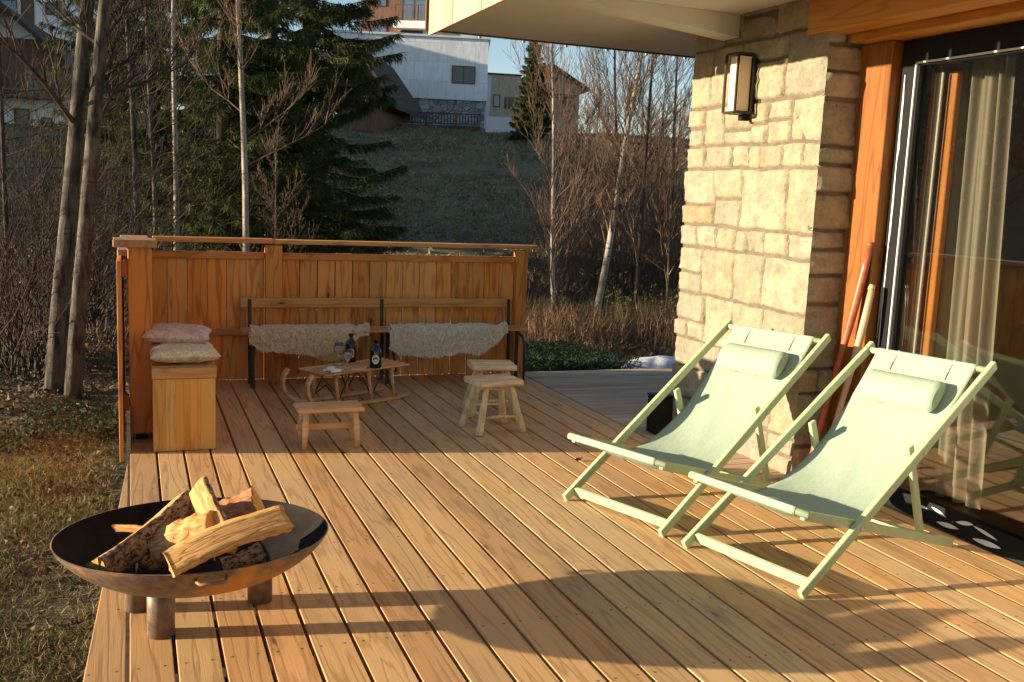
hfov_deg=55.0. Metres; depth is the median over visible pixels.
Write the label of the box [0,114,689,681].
ground
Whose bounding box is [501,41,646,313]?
bare tree
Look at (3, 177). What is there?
bare tree
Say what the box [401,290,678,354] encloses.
russet grass
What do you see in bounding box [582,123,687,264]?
bare shrub
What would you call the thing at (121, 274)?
deck gate
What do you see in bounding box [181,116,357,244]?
bare shrub
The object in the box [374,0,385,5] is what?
window
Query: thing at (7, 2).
window
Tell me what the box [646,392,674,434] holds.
black planter
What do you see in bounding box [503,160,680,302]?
bare shrub
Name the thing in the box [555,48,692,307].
bare tree
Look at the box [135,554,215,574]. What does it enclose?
firewood
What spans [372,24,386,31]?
window
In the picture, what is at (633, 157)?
bare tree
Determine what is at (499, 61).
sky
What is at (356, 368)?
serving board
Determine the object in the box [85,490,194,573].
firewood
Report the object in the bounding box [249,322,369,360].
sheepskin
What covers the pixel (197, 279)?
back fence
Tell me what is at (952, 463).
curtain
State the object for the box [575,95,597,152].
bare tree
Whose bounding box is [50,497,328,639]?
fire bowl
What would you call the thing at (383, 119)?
timber hut
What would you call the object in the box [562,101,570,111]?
window
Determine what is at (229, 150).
spruce tree
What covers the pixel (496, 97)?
window
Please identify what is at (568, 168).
bare tree
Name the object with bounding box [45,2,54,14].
window
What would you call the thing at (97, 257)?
bare shrub
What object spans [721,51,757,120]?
wall lantern
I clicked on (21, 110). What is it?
window
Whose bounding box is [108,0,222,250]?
bare tree
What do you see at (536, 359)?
juniper carpet
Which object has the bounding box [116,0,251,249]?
bare tree
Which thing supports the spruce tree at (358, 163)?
on the ground at (484, 168)
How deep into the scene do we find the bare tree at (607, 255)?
15.50 m
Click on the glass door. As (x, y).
(917, 101)
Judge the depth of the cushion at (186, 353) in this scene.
5.85 m
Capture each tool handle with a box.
[810,241,873,452]
[831,284,874,426]
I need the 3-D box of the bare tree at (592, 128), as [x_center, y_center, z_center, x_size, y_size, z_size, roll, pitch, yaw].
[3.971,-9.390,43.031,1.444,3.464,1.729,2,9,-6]
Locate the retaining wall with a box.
[485,116,545,133]
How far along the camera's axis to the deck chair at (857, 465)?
4.70 m
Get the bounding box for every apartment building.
[0,0,105,97]
[360,0,460,35]
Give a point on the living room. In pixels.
(1002, 503)
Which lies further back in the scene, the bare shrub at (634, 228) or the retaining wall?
the retaining wall
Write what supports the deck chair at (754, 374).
on the deck at (447, 550)
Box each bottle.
[345,333,356,361]
[370,340,381,367]
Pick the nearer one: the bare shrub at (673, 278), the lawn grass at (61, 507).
the lawn grass at (61, 507)
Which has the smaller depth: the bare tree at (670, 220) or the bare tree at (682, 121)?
the bare tree at (670, 220)
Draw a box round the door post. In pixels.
[827,40,903,431]
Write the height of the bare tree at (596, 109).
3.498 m
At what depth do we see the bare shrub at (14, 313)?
9.22 m
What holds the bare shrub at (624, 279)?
on the ground at (484, 168)
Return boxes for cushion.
[141,323,211,342]
[148,342,220,363]
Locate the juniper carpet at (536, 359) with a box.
[496,337,643,371]
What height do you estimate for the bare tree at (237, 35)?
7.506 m
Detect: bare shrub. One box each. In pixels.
[0,1,221,368]
[0,3,280,316]
[0,58,242,327]
[0,92,214,298]
[0,130,251,343]
[0,143,188,380]
[62,55,285,250]
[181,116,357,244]
[248,128,320,275]
[250,136,449,266]
[465,181,625,311]
[488,135,684,285]
[499,137,689,301]
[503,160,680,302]
[538,165,639,270]
[559,148,684,247]
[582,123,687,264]
[587,137,684,305]
[599,126,688,300]
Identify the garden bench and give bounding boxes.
[240,298,526,387]
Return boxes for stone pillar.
[672,0,862,473]
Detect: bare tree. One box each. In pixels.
[0,0,159,393]
[0,0,311,336]
[36,0,209,399]
[58,0,248,234]
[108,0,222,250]
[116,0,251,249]
[164,0,350,347]
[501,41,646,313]
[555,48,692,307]
[555,118,579,177]
[560,52,694,323]
[563,53,694,311]
[571,47,692,319]
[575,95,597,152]
[584,82,610,138]
[589,89,614,159]
[617,78,645,130]
[626,127,648,185]
[638,90,667,153]
[640,131,680,206]
[662,88,691,168]
[678,98,691,128]
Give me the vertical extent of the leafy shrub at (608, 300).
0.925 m
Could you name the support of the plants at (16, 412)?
on the ground at (484, 168)
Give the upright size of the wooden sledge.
0.276 m
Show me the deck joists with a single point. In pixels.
(128, 450)
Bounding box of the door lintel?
[808,0,1023,44]
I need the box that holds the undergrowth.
[0,393,118,452]
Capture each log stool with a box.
[457,373,525,436]
[461,360,516,417]
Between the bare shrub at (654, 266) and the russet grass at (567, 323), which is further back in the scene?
the bare shrub at (654, 266)
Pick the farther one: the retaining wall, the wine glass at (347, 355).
the retaining wall
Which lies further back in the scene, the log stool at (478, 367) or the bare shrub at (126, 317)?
the bare shrub at (126, 317)
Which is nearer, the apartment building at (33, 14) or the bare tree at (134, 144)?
the bare tree at (134, 144)
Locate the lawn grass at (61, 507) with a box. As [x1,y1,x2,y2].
[0,413,120,681]
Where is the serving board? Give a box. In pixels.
[325,365,366,372]
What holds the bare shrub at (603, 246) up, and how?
on the ground at (484, 168)
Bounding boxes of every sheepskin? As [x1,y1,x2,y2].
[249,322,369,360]
[386,321,508,358]
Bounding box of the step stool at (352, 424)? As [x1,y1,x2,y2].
[293,400,364,449]
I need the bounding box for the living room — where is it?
[899,55,1023,536]
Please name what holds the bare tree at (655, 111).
on the ground at (484, 168)
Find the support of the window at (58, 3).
in the apartment building at (33, 14)
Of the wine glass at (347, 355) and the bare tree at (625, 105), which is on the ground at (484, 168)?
the bare tree at (625, 105)
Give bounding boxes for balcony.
[425,0,794,58]
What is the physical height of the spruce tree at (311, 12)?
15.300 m
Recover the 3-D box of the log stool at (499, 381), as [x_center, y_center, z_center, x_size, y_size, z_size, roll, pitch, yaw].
[-0.131,0.428,6.663,0.383,0.369,0.324,-2,10,-29]
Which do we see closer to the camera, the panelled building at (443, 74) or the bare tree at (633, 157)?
the bare tree at (633, 157)
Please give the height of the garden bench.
0.680 m
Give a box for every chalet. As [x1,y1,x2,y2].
[0,2,104,126]
[520,64,588,133]
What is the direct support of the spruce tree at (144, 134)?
on the ground at (484, 168)
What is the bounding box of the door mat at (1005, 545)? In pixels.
[889,492,1023,565]
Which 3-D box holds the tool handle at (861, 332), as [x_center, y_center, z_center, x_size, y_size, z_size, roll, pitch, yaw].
[1.904,0.259,5.602,0.208,1.181,0.051,6,9,23]
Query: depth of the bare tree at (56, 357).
8.24 m
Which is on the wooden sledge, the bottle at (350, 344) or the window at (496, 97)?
the bottle at (350, 344)
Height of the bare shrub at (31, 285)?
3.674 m
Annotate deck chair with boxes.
[562,319,830,536]
[681,341,996,598]
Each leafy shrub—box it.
[525,288,566,336]
[528,290,602,335]
[586,295,634,339]
[605,277,669,334]
[620,271,679,340]
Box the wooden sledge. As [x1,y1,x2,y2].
[280,357,409,404]
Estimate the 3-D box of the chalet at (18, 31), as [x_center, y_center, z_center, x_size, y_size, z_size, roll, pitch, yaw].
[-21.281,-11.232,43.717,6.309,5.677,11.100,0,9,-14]
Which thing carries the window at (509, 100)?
in the timber building at (502, 89)
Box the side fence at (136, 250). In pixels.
[112,235,156,438]
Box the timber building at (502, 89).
[484,72,521,127]
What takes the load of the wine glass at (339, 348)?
on the serving board
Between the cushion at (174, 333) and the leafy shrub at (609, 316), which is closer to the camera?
the cushion at (174, 333)
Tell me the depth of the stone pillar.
5.95 m
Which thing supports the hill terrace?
on the ground at (484, 168)
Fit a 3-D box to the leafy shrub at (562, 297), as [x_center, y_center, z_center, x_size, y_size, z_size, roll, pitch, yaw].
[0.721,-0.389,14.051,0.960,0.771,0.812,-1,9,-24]
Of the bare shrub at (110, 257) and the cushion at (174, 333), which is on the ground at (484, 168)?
the bare shrub at (110, 257)
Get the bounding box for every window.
[0,0,17,12]
[14,108,29,124]
[21,0,34,23]
[24,69,43,92]
[41,117,52,125]
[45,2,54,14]
[56,0,61,17]
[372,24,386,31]
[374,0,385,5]
[401,0,425,20]
[401,30,422,33]
[451,65,475,83]
[493,94,499,106]
[504,97,506,108]
[508,97,510,108]
[549,78,557,88]
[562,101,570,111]
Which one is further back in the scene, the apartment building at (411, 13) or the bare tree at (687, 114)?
the apartment building at (411, 13)
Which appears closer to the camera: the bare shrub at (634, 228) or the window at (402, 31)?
the bare shrub at (634, 228)
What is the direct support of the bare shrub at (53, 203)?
on the ground at (484, 168)
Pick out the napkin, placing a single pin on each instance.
(332, 369)
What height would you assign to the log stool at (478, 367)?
0.384 m
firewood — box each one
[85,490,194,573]
[111,524,141,532]
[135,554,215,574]
[149,510,213,565]
[163,504,293,577]
[189,476,237,553]
[218,485,264,519]
[219,542,265,569]
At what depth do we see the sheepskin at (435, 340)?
8.08 m
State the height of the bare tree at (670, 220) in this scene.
6.340 m
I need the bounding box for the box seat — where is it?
[151,360,216,451]
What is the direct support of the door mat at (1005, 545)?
on the deck at (447, 550)
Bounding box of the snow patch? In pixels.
[621,356,674,368]
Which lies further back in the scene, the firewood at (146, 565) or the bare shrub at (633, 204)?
the bare shrub at (633, 204)
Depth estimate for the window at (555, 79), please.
72.40 m
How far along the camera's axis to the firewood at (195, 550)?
3.07 m
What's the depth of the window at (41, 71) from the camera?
39.69 m
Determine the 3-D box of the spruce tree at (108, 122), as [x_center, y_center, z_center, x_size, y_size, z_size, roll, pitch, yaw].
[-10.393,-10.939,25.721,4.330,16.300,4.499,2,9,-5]
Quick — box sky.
[127,0,694,137]
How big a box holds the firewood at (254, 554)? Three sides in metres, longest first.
0.151 x 0.089 x 0.070 m
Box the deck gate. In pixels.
[116,255,129,461]
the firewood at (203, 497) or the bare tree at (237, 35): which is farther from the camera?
the bare tree at (237, 35)
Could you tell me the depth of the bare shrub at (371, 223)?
23.84 m
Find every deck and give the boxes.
[83,372,1023,681]
[525,368,1023,480]
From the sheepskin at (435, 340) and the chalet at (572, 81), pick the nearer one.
the sheepskin at (435, 340)
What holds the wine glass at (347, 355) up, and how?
on the serving board
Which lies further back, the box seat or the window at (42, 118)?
the window at (42, 118)
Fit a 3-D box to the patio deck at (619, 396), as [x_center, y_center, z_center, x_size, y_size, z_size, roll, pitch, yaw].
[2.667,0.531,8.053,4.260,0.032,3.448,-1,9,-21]
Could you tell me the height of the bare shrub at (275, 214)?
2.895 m
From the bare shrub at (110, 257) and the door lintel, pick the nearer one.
the door lintel
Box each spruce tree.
[25,0,183,209]
[37,0,255,265]
[99,0,352,302]
[162,0,382,250]
[193,0,419,292]
[505,41,551,140]
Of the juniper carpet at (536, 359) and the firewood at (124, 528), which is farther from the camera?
the juniper carpet at (536, 359)
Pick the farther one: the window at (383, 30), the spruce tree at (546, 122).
the window at (383, 30)
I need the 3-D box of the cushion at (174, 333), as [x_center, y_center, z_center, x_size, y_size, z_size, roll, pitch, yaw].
[-2.084,-0.044,6.132,0.400,0.123,0.400,0,9,-15]
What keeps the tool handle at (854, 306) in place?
on the deck at (447, 550)
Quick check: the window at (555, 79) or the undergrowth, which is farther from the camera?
the window at (555, 79)
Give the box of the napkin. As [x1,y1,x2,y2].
[323,366,343,372]
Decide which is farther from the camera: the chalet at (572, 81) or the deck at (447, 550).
the chalet at (572, 81)
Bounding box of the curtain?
[919,56,1016,509]
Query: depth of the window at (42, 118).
40.07 m
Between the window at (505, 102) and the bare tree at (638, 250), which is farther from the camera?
the window at (505, 102)
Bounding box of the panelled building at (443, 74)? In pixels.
[334,30,490,127]
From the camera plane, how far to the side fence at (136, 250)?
5.96 m
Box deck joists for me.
[126,386,1022,681]
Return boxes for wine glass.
[334,342,344,364]
[343,349,351,369]
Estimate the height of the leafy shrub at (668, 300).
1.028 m
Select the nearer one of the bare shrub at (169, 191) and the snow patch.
the snow patch
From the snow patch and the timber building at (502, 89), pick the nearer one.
the snow patch
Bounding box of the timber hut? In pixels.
[333,55,424,131]
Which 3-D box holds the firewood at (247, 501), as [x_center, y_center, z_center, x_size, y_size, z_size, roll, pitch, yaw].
[-1.010,0.617,3.550,0.207,0.126,0.105,-21,7,4]
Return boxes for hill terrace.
[401,112,484,131]
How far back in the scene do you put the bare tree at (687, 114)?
46.70 m
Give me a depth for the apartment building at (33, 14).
50.72 m
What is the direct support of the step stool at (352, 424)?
on the deck at (447, 550)
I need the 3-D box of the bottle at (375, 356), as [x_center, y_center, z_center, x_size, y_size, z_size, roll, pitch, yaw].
[-1.009,0.095,7.284,0.088,0.206,0.091,-1,9,-21]
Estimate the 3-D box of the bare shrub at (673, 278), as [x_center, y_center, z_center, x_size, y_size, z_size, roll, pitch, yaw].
[3.426,-2.842,22.391,3.742,3.973,6.542,3,9,5]
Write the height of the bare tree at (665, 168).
3.271 m
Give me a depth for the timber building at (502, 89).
64.50 m
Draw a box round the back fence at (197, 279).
[152,235,538,382]
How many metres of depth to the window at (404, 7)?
74.66 m
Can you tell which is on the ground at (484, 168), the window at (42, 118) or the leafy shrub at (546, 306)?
the leafy shrub at (546, 306)
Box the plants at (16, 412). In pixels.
[0,256,678,417]
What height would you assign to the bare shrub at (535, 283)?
2.649 m
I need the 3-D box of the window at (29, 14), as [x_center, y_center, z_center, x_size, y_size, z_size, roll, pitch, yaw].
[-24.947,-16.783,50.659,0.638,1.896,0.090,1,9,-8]
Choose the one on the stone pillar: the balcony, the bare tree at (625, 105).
the balcony
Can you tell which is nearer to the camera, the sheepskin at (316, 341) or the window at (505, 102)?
the sheepskin at (316, 341)
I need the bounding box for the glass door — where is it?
[873,21,1023,566]
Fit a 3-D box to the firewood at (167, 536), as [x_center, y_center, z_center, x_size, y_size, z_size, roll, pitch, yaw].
[-1.089,0.664,3.318,0.258,0.148,0.142,-20,1,19]
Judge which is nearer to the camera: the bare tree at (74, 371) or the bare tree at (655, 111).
the bare tree at (74, 371)
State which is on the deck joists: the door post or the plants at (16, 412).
the door post
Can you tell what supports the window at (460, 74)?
in the panelled building at (443, 74)

